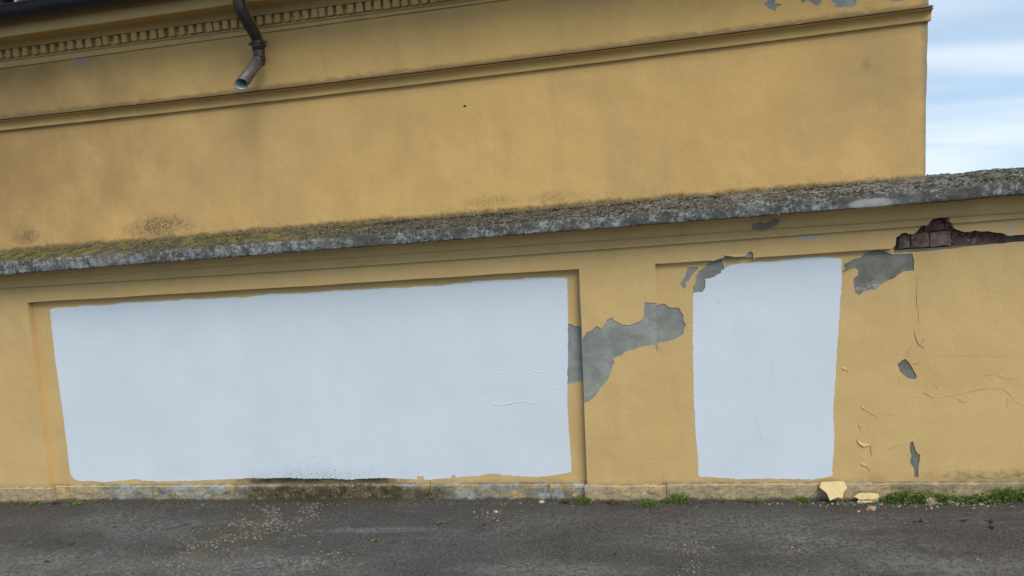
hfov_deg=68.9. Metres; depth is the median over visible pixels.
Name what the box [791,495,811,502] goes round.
weed clump
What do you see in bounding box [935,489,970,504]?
weed clump
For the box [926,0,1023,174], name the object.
sky
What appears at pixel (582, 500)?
weed clump
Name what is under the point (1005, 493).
weed clump
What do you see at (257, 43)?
drainpipe
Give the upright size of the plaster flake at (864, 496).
0.041 m
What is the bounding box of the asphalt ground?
[0,499,1023,575]
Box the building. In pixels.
[0,0,932,252]
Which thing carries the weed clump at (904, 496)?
on the asphalt ground
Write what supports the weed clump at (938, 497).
on the asphalt ground
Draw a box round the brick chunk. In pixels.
[866,506,875,510]
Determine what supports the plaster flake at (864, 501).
on the asphalt ground
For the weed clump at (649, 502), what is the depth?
4.94 m
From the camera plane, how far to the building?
4.97 m
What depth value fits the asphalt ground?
4.62 m
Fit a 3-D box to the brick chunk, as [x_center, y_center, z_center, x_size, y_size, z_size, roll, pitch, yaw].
[2.217,1.358,4.610,0.070,0.023,0.041,-4,7,3]
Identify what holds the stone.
on the asphalt ground
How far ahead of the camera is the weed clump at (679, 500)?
4.93 m
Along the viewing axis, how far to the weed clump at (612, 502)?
5.02 m
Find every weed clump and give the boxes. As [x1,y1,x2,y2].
[575,496,591,503]
[597,499,624,505]
[635,497,661,507]
[670,489,689,503]
[749,496,764,502]
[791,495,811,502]
[881,486,925,503]
[911,488,948,504]
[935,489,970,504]
[963,493,1000,504]
[986,481,1023,504]
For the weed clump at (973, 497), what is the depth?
4.58 m
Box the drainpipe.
[232,0,266,89]
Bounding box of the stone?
[924,497,937,504]
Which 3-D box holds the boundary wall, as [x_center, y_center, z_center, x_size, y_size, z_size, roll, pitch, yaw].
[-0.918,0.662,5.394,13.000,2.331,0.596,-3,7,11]
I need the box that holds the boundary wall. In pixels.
[0,167,1023,503]
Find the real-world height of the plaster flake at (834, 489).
0.104 m
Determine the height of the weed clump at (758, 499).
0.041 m
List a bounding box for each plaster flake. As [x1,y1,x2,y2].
[819,481,846,499]
[854,493,878,499]
[857,498,877,503]

